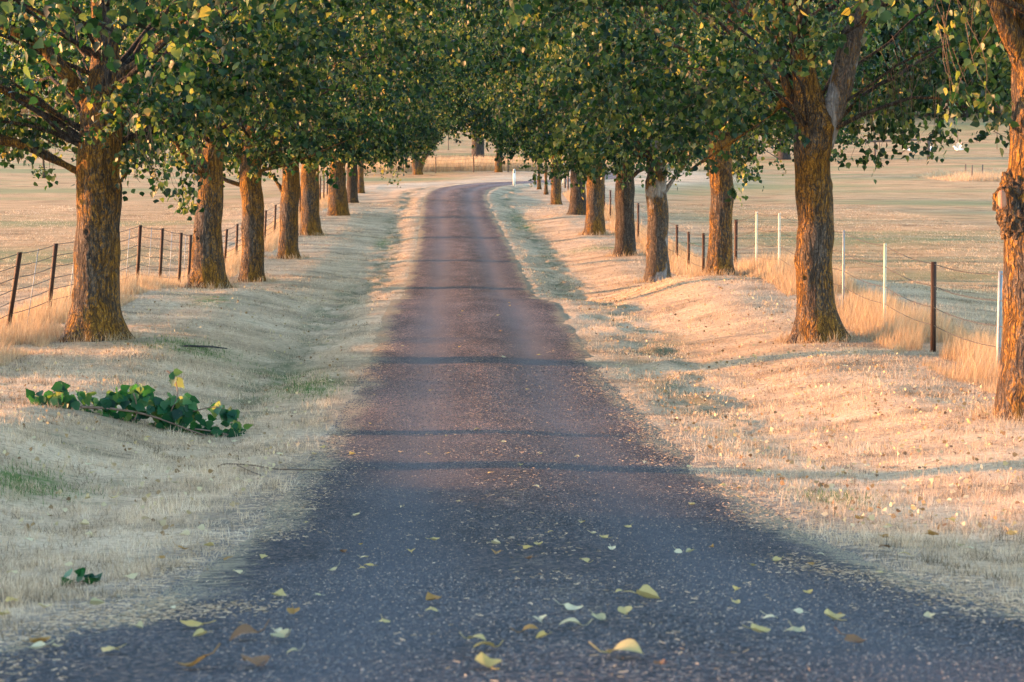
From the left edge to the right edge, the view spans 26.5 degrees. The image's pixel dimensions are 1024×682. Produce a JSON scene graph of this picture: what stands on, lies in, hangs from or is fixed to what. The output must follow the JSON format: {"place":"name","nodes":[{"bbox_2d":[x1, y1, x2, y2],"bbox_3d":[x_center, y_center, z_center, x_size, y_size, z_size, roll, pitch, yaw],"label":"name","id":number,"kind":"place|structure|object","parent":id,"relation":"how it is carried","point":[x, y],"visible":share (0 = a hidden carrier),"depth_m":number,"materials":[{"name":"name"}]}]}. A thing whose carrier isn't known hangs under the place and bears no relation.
{"place":"outdoors","nodes":[
{"label":"outdoors","id":0,"kind":"place"},
{"bbox_2d":[0,270,188,366],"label":"long grass","id":1,"kind":"structure","parent":0,"point":[39,330],"depth_m":39.33,"materials":[{"name":"beige plant"}]},
{"bbox_2d":[170,190,327,280],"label":"long grass","id":2,"kind":"structure","parent":0,"point":[232,262],"depth_m":81.82,"materials":[{"name":"beige plant"}]},
{"bbox_2d":[299,153,706,171],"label":"long grass","id":3,"kind":"structure","parent":0,"point":[481,163],"depth_m":196.85,"materials":[{"name":"beige plant"}]},
{"bbox_2d":[0,1,1023,646],"bbox_3d":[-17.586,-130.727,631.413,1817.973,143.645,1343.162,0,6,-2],"label":"ground","id":4,"kind":"structure","parent":0,"point":[894,189],"depth_m":38.68,"materials":[{"name":"beige plant"}]},
{"bbox_2d":[0,609,9,614],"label":"fallen leaf","id":5,"kind":"object","parent":4,"relation":"on","point":[5,612],"visible":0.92,"depth_m":8.76,"materials":[{"name":"beige plant"}]},
{"bbox_2d":[5,596,18,601],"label":"fallen leaf","id":6,"kind":"object","parent":4,"relation":"on","point":[7,599],"visible":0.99,"depth_m":9.47,"materials":[{"name":"yellow plant"}]},
{"bbox_2d":[0,1,78,110],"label":"woodland tree","id":7,"kind":"object","parent":4,"relation":"on","point":[14,24],"visible":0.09,"depth_m":391.32,"materials":[{"name":"green plant"}]},
{"bbox_2d":[27,132,58,177],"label":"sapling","id":8,"kind":"object","parent":4,"relation":"on","point":[43,175],"visible":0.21,"depth_m":174.27,"materials":[{"name":"plant"}]},
{"bbox_2d":[38,603,52,607],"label":"fallen leaf","id":9,"kind":"object","parent":4,"relation":"on","point":[42,605],"visible":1,"depth_m":8.93,"materials":[{"name":"beige plant"}]},
{"bbox_2d":[6,0,91,106],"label":"woodland tree","id":10,"kind":"object","parent":4,"relation":"on","point":[49,90],"visible":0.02,"depth_m":393.66,"materials":[{"name":"green plant"}]},
{"bbox_2d":[60,567,102,584],"bbox_3d":[-2.158,1.181,10.895,0.202,0.098,0.118,1,6,9],"label":"leaf sprig","id":11,"kind":"object","parent":4,"relation":"on","point":[80,572],"visible":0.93,"depth_m":10.90,"materials":[{"name":"green plant"}]},
{"bbox_2d":[77,519,88,524],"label":"fallen leaf","id":12,"kind":"object","parent":4,"relation":"on","point":[84,522],"visible":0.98,"depth_m":15.11,"materials":[{"name":"beige plant"}]},
{"bbox_2d":[81,597,103,604],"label":"fallen leaf","id":13,"kind":"object","parent":4,"relation":"on","point":[94,601],"visible":1,"depth_m":9.05,"materials":[{"name":"beige plant"}]},
{"bbox_2d":[59,0,163,96],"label":"woodland tree","id":14,"kind":"object","parent":4,"relation":"on","point":[137,30],"visible":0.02,"depth_m":387.41,"materials":[{"name":"green plant"}]},
{"bbox_2d":[121,573,137,578],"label":"fallen leaf","id":15,"kind":"object","parent":4,"relation":"on","point":[132,575],"visible":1,"depth_m":11.10,"materials":[{"name":"beige plant"}]},
{"bbox_2d":[26,368,252,437],"bbox_3d":[-4.261,0.755,24.939,2.609,0.908,0.452,0,6,-2],"label":"fallen branch","id":16,"kind":"object","parent":4,"relation":"on","point":[171,410],"visible":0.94,"depth_m":24.86,"materials":[{"name":"green plant"}]},
{"bbox_2d":[0,0,296,111],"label":"poplar tree","id":17,"kind":"object","parent":4,"relation":"on","point":[130,17],"visible":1,"depth_m":21.30,"materials":[{"name":"green plant"}]},
{"bbox_2d":[0,176,328,325],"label":"wire fence","id":18,"kind":"object","parent":4,"relation":"on","point":[51,279],"visible":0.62,"depth_m":51.00,"materials":[{"name":"metal"}]},
{"bbox_2d":[178,530,189,534],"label":"fallen leaf","id":19,"kind":"object","parent":4,"relation":"on","point":[186,532],"visible":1,"depth_m":14.29,"materials":[{"name":"plant"}]},
{"bbox_2d":[182,345,226,348],"bbox_3d":[-5.108,0.096,35.301,1.010,0.060,0.112,0,6,4],"label":"fallen stick","id":20,"kind":"object","parent":4,"relation":"on","point":[202,346],"visible":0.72,"depth_m":35.32,"materials":[{"name":"wood"}]},
{"bbox_2d":[204,542,216,545],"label":"fallen leaf","id":21,"kind":"object","parent":4,"relation":"on","point":[210,544],"visible":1,"depth_m":13.15,"materials":[{"name":"yellow plant"}]},
{"bbox_2d":[10,0,460,281],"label":"poplar tree","id":22,"kind":"object","parent":4,"relation":"on","point":[255,150],"visible":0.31,"depth_m":63.45,"materials":[{"name":"green plant"}]},
{"bbox_2d":[0,0,489,288],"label":"poplar tree","id":23,"kind":"object","parent":4,"relation":"on","point":[207,261],"visible":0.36,"depth_m":50.48,"materials":[{"name":"green plant"}]},
{"bbox_2d":[0,0,512,341],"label":"poplar tree","id":24,"kind":"object","parent":4,"relation":"on","point":[107,124],"visible":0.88,"depth_m":35.26,"materials":[{"name":"green plant"}]},
{"bbox_2d":[121,0,471,258],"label":"poplar tree","id":25,"kind":"object","parent":4,"relation":"on","point":[289,188],"visible":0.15,"depth_m":76.41,"materials":[{"name":"green plant"}]},
{"bbox_2d":[162,0,455,235],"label":"poplar tree","id":26,"kind":"object","parent":4,"relation":"on","point":[310,222],"visible":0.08,"depth_m":92.00,"materials":[{"name":"green plant"}]},
{"bbox_2d":[241,3,463,215],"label":"poplar tree","id":27,"kind":"object","parent":4,"relation":"on","point":[337,202],"visible":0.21,"depth_m":107.19,"materials":[{"name":"green plant"}]},
{"bbox_2d":[327,22,459,192],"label":"poplar tree","id":28,"kind":"object","parent":4,"relation":"on","point":[361,187],"visible":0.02,"depth_m":138.28,"materials":[{"name":"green plant"}]},
{"bbox_2d":[325,14,468,202],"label":"poplar tree","id":29,"kind":"object","parent":4,"relation":"on","point":[352,188],"visible":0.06,"depth_m":123.54,"materials":[{"name":"green plant"}]},
{"bbox_2d":[0,334,885,512],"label":"green grass","id":30,"kind":"structure","parent":4,"relation":"on","point":[182,342],"depth_m":18.21,"materials":[{"name":"plant"}]},
{"bbox_2d":[403,0,494,174],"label":"tree","id":31,"kind":"object","parent":4,"relation":"on","point":[417,168],"visible":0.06,"depth_m":185.08,"materials":[{"name":"green plant"}]},
{"bbox_2d":[373,154,542,172],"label":"wire fence","id":32,"kind":"object","parent":4,"relation":"on","point":[458,163],"visible":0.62,"depth_m":192.28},
{"bbox_2d":[413,0,522,157],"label":"gum tree","id":33,"kind":"object","parent":4,"relation":"on","point":[478,149],"visible":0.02,"depth_m":260.27,"materials":[{"name":"green plant"}]},
{"bbox_2d":[0,200,1003,402],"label":"dry grass","id":34,"kind":"structure","parent":4,"relation":"on","point":[613,299],"depth_m":49.05,"materials":[{"name":"plant"}]},
{"bbox_2d":[431,3,574,171],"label":"tree","id":35,"kind":"object","parent":4,"relation":"on","point":[497,168],"visible":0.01,"depth_m":189.16,"materials":[{"name":"green plant"}]},
{"bbox_2d":[0,270,1023,535],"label":"leaf litter","id":36,"kind":"object","parent":4,"relation":"on","point":[808,464],"visible":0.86,"depth_m":22.90,"materials":[{"name":"brown plant"}]},
{"bbox_2d":[513,169,514,185],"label":"guide post","id":37,"kind":"object","parent":4,"relation":"on","point":[513,177],"visible":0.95,"depth_m":145.67,"materials":[{"name":"white plastic"}]},
{"bbox_2d":[496,143,568,189],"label":"young tree","id":38,"kind":"object","parent":4,"relation":"on","point":[539,184],"visible":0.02,"depth_m":140.67,"materials":[{"name":"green plant"}]},
{"bbox_2d":[48,230,1023,423],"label":"long grass","id":39,"kind":"structure","parent":4,"relation":"on","point":[703,273],"depth_m":50.32,"materials":[{"name":"beige plant"}]},
{"bbox_2d":[516,145,562,194],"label":"young tree","id":40,"kind":"object","parent":4,"relation":"on","point":[545,185],"visible":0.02,"depth_m":133.71,"materials":[{"name":"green plant"}]},
{"bbox_2d":[453,0,650,204],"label":"poplar tree","id":41,"kind":"object","parent":4,"relation":"on","point":[556,188],"visible":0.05,"depth_m":124.13,"materials":[{"name":"green plant"}]},
{"bbox_2d":[452,0,679,214],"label":"poplar tree","id":42,"kind":"object","parent":4,"relation":"on","point":[577,204],"visible":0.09,"depth_m":107.57,"materials":[{"name":"green plant"}]},
{"bbox_2d":[441,1,723,234],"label":"poplar tree","id":43,"kind":"object","parent":4,"relation":"on","point":[595,221],"visible":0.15,"depth_m":92.41,"materials":[{"name":"green plant"}]},
{"bbox_2d":[450,0,776,256],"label":"poplar tree","id":44,"kind":"object","parent":4,"relation":"on","point":[625,239],"visible":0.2,"depth_m":75.74,"materials":[{"name":"green plant"}]},
{"bbox_2d":[444,0,871,281],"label":"poplar tree","id":45,"kind":"object","parent":4,"relation":"on","point":[657,188],"visible":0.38,"depth_m":62.76,"materials":[{"name":"green plant"}]},
{"bbox_2d":[662,3,701,37],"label":"woodland tree","id":46,"kind":"object","parent":4,"relation":"on","point":[667,16],"depth_m":390.97,"materials":[{"name":"green plant"}]},
{"bbox_2d":[448,131,987,149],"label":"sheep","id":47,"kind":"object","parent":4,"relation":"on","point":[870,142],"visible":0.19,"depth_m":285.43},
{"bbox_2d":[469,0,989,275],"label":"poplar tree","id":48,"kind":"object","parent":4,"relation":"on","point":[720,252],"visible":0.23,"depth_m":50.89,"materials":[{"name":"green plant"}]},
{"bbox_2d":[453,0,1012,343],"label":"poplar tree","id":49,"kind":"object","parent":4,"relation":"on","point":[815,121],"visible":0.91,"depth_m":35.78,"materials":[{"name":"green plant"}]},
{"bbox_2d":[500,0,1023,420],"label":"poplar tree","id":50,"kind":"object","parent":4,"relation":"on","point":[1008,194],"visible":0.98,"depth_m":23.41,"materials":[{"name":"green plant"}]},
{"bbox_2d":[562,163,1002,374],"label":"wire fence","id":51,"kind":"object","parent":4,"relation":"on","point":[934,265],"visible":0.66,"depth_m":37.89,"materials":[{"name":"metal"}]},
{"bbox_2d":[674,1,901,159],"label":"gum tree","id":52,"kind":"object","parent":4,"relation":"on","point":[783,156],"visible":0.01,"depth_m":249.44,"materials":[{"name":"green plant"}]},
{"bbox_2d":[777,0,861,47],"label":"woodland tree","id":53,"kind":"object","parent":4,"relation":"on","point":[821,1],"visible":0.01,"depth_m":386.92,"materials":[{"name":"green plant"}]},
{"bbox_2d":[762,139,929,159],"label":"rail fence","id":54,"kind":"object","parent":4,"relation":"on","point":[875,151],"visible":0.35,"depth_m":248.24,"materials":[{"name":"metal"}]},
{"bbox_2d":[826,0,900,115],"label":"woodland tree","id":55,"kind":"object","parent":4,"relation":"on","point":[885,37],"visible":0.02,"depth_m":377.94,"materials":[{"name":"green plant"}]},
{"bbox_2d":[866,3,962,108],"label":"woodland tree","id":56,"kind":"object","parent":4,"relation":"on","point":[897,54],"depth_m":383.87,"materials":[{"name":"green plant"}]},
{"bbox_2d":[862,0,978,116],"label":"woodland tree","id":57,"kind":"object","parent":4,"relation":"on","point":[885,27],"visible":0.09,"depth_m":377.81,"materials":[{"name":"green plant"}]},
{"bbox_2d":[922,530,938,534],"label":"fallen leaf","id":58,"kind":"object","parent":4,"relation":"on","point":[930,532],"visible":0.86,"depth_m":13.89,"materials":[{"name":"brown plant"}]},
{"bbox_2d":[880,0,1009,118],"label":"woodland tree","id":59,"kind":"object","parent":4,"relation":"on","point":[964,114],"visible":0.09,"depth_m":375.67,"materials":[{"name":"green plant"}]},
{"bbox_2d":[965,52,1010,112],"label":"woodland tree","id":60,"kind":"object","parent":4,"relation":"on","point":[1005,91],"visible":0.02,"depth_m":380.85,"materials":[{"name":"green plant"}]},
{"bbox_2d":[1006,530,1018,534],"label":"fallen leaf","id":61,"kind":"object","parent":4,"relation":"on","point":[1010,532],"visible":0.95,"depth_m":13.89,"materials":[{"name":"yellow plant"}]},
{"bbox_2d":[0,170,1023,681],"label":"road","id":62,"kind":"structure","parent":0,"point":[466,262],"depth_m":12.47,"materials":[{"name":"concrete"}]},
{"bbox_2d":[22,636,50,642],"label":"fallen leaf","id":63,"kind":"object","parent":62,"relation":"on","point":[42,639],"visible":0.91,"depth_m":7.44,"materials":[{"name":"brown plant"}]},
{"bbox_2d":[27,639,54,648],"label":"fallen leaf","id":64,"kind":"object","parent":62,"relation":"on","point":[38,644],"visible":1,"depth_m":7.26,"materials":[{"name":"plant"}]},
{"bbox_2d":[101,644,125,651],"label":"fallen leaf","id":65,"kind":"object","parent":62,"relation":"on","point":[107,648],"visible":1,"depth_m":7.07,"materials":[{"name":"yellow plant"}]},
{"bbox_2d":[131,621,142,627],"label":"fallen leaf","id":66,"kind":"object","parent":62,"relation":"on","point":[139,624],"visible":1,"depth_m":7.98,"materials":[{"name":"plant"}]},
{"bbox_2d":[175,643,220,666],"bbox_3d":[-0.948,0.950,6.570,0.145,0.057,0.081,-10,-6,8],"label":"fallen leaf","id":67,"kind":"object","parent":62,"relation":"on","point":[196,661],"visible":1,"depth_m":6.56,"materials":[{"name":"brown plant"}]},
{"bbox_2d":[180,620,215,625],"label":"fallen leaf","id":68,"kind":"object","parent":62,"relation":"on","point":[191,623],"visible":1,"depth_m":7.96,"materials":[{"name":"yellow plant"}]},
{"bbox_2d":[193,628,209,635],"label":"fallen leaf","id":69,"kind":"object","parent":62,"relation":"on","point":[200,631],"visible":1,"depth_m":7.55,"materials":[{"name":"yellow plant"}]},
{"bbox_2d":[229,619,269,640],"bbox_3d":[-0.895,0.990,7.452,0.157,0.037,0.088,-12,20,-28],"label":"fallen leaf","id":70,"kind":"object","parent":62,"relation":"on","point":[243,629],"visible":1,"depth_m":7.46,"materials":[{"name":"brown plant"}]},
{"bbox_2d":[241,654,270,665],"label":"fallen leaf","id":71,"kind":"object","parent":62,"relation":"on","point":[257,660],"visible":1,"depth_m":6.57,"materials":[{"name":"brown plant"}]},
{"bbox_2d":[218,463,330,475],"bbox_3d":[-2.368,1.161,19.918,1.196,0.103,0.841,5,8,42],"label":"twig","id":72,"kind":"object","parent":62,"relation":"on","point":[268,467],"visible":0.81,"depth_m":19.80,"materials":[{"name":"brown wood"}]},
{"bbox_2d":[271,588,285,595],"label":"fallen leaf","id":73,"kind":"object","parent":62,"relation":"on","point":[280,592],"visible":1,"depth_m":9.51,"materials":[{"name":"yellow plant"}]},
{"bbox_2d":[270,629,290,637],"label":"fallen leaf","id":74,"kind":"object","parent":62,"relation":"on","point":[282,633],"visible":1,"depth_m":7.39,"materials":[{"name":"plant"}]},
{"bbox_2d":[287,605,299,613],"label":"fallen leaf","id":75,"kind":"object","parent":62,"relation":"on","point":[292,610],"visible":1,"depth_m":8.43,"materials":[{"name":"plant"}]},
{"bbox_2d":[425,592,441,599],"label":"fallen leaf","id":76,"kind":"object","parent":62,"relation":"on","point":[429,596],"visible":1,"depth_m":9.01,"materials":[{"name":"plant"}]},
{"bbox_2d":[459,632,485,640],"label":"fallen leaf","id":77,"kind":"object","parent":62,"relation":"on","point":[481,636],"visible":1,"depth_m":7.11,"materials":[{"name":"yellow plant"}]},
{"bbox_2d":[473,641,502,647],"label":"fallen leaf","id":78,"kind":"object","parent":62,"relation":"on","point":[487,643],"visible":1,"depth_m":6.88,"materials":[{"name":"plant"}]},
{"bbox_2d":[475,652,501,669],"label":"fallen leaf","id":79,"kind":"object","parent":62,"relation":"on","point":[484,659],"visible":1,"depth_m":6.42,"materials":[{"name":"yellow plant"}]},
{"bbox_2d":[486,539,499,543],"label":"fallen leaf","id":80,"kind":"object","parent":62,"relation":"on","point":[495,541],"visible":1,"depth_m":12.91,"materials":[{"name":"beige plant"}]},
{"bbox_2d":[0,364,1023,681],"bbox_3d":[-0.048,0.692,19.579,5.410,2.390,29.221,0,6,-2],"label":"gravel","id":81,"kind":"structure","parent":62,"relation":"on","point":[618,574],"depth_m":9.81,"materials":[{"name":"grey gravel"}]},
{"bbox_2d":[0,333,1023,681],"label":"straw litter","id":82,"kind":"object","parent":62,"relation":"on","point":[280,531],"visible":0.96,"depth_m":10.90,"materials":[{"name":"beige plant"}]},
{"bbox_2d":[511,624,537,631],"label":"fallen leaf","id":83,"kind":"object","parent":62,"relation":"on","point":[530,626],"visible":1,"depth_m":7.40,"materials":[{"name":"plant"}]},
{"bbox_2d":[533,615,545,622],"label":"fallen leaf","id":84,"kind":"object","parent":62,"relation":"on","point":[540,618],"visible":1,"depth_m":7.79,"materials":[{"name":"beige plant"}]},
{"bbox_2d":[536,630,551,637],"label":"fallen leaf","id":85,"kind":"object","parent":62,"relation":"on","point":[541,634],"visible":1,"depth_m":7.16,"materials":[{"name":"yellow plant"}]},
{"bbox_2d":[554,599,582,609],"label":"fallen leaf","id":86,"kind":"object","parent":62,"relation":"on","point":[568,606],"visible":1,"depth_m":8.27,"materials":[{"name":"plant"}]},
{"bbox_2d":[559,618,592,625],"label":"fallen leaf","id":87,"kind":"object","parent":62,"relation":"on","point":[574,620],"visible":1,"depth_m":7.58,"materials":[{"name":"green plant"}]},
{"bbox_2d":[579,558,592,562],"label":"fallen leaf","id":88,"kind":"object","parent":62,"relation":"on","point":[586,559],"visible":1,"depth_m":11.66,"materials":[{"name":"beige plant"}]},
{"bbox_2d":[589,609,605,619],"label":"fallen leaf","id":89,"kind":"object","parent":62,"relation":"on","point":[600,616],"visible":1,"depth_m":7.80,"materials":[{"name":"green plant"}]},
{"bbox_2d":[589,639,642,653],"bbox_3d":[0.318,0.931,6.619,0.182,0.043,0.101,-4,10,36],"label":"fallen leaf","id":90,"kind":"object","parent":62,"relation":"on","point":[630,644],"visible":1,"depth_m":6.61,"materials":[{"name":"yellow plant"}]},
{"bbox_2d":[618,606,631,614],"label":"fallen leaf","id":91,"kind":"object","parent":62,"relation":"on","point":[626,609],"visible":1,"depth_m":8.20,"materials":[{"name":"plant"}]},
{"bbox_2d":[624,584,659,598],"bbox_3d":[0.533,1.032,8.937,0.135,0.048,0.086,-1,6,-11],"label":"fallen leaf","id":92,"kind":"object","parent":62,"relation":"on","point":[646,591],"visible":1,"depth_m":8.94,"materials":[{"name":"yellow plant"}]},
{"bbox_2d":[653,659,666,664],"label":"fallen leaf","id":93,"kind":"object","parent":62,"relation":"on","point":[658,662],"visible":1,"depth_m":6.37,"materials":[{"name":"brown plant"}]},
{"bbox_2d":[742,624,770,631],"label":"fallen leaf","id":94,"kind":"object","parent":62,"relation":"on","point":[755,627],"visible":1,"depth_m":7.39,"materials":[{"name":"yellow plant"}]},
{"bbox_2d":[760,610,777,617],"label":"fallen leaf","id":95,"kind":"object","parent":62,"relation":"on","point":[769,615],"visible":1,"depth_m":7.95,"materials":[{"name":"white plant"}]},
{"bbox_2d":[773,555,783,560],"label":"fallen leaf","id":96,"kind":"object","parent":62,"relation":"on","point":[775,558],"visible":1,"depth_m":11.94,"materials":[{"name":"yellow plant"}]},
{"bbox_2d":[784,620,802,631],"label":"fallen leaf","id":97,"kind":"object","parent":62,"relation":"on","point":[797,629],"visible":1,"depth_m":7.40,"materials":[{"name":"beige plant"}]},
{"bbox_2d":[794,608,808,612],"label":"fallen leaf","id":98,"kind":"object","parent":62,"relation":"on","point":[798,610],"visible":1,"depth_m":8.33,"materials":[{"name":"white plant"}]},
{"bbox_2d":[824,609,846,620],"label":"fallen leaf","id":99,"kind":"object","parent":62,"relation":"on","point":[829,613],"visible":1,"depth_m":8.04,"materials":[{"name":"yellow plant"}]},
{"bbox_2d":[835,627,865,642],"bbox_3d":[1.101,0.958,7.080,0.105,0.043,0.067,1,6,9],"label":"fallen leaf","id":100,"kind":"object","parent":62,"relation":"on","point":[853,638],"visible":1,"depth_m":7.09,"materials":[{"name":"brown plant"}]},
{"bbox_2d":[924,611,935,617],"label":"fallen leaf","id":101,"kind":"object","parent":62,"relation":"on","point":[928,614],"visible":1,"depth_m":8.20,"materials":[{"name":"beige plant"}]},
{"bbox_2d":[562,189,706,275],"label":"long grass","id":102,"kind":"structure","parent":0,"point":[678,265],"depth_m":76.64,"materials":[{"name":"beige plant"}]},
{"bbox_2d":[733,248,1002,392],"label":"long grass","id":103,"kind":"structure","parent":0,"point":[856,312],"depth_m":36.31,"materials":[{"name":"beige plant"}]},
{"bbox_2d":[953,142,962,150],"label":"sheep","id":104,"kind":"object","parent":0,"point":[958,146],"visible":0.99,"depth_m":274.43},
{"bbox_2d":[912,167,1005,181],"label":"long grass","id":105,"kind":"structure","parent":0,"point":[987,175],"depth_m":170.35,"materials":[{"name":"beige plant"}]}
]}

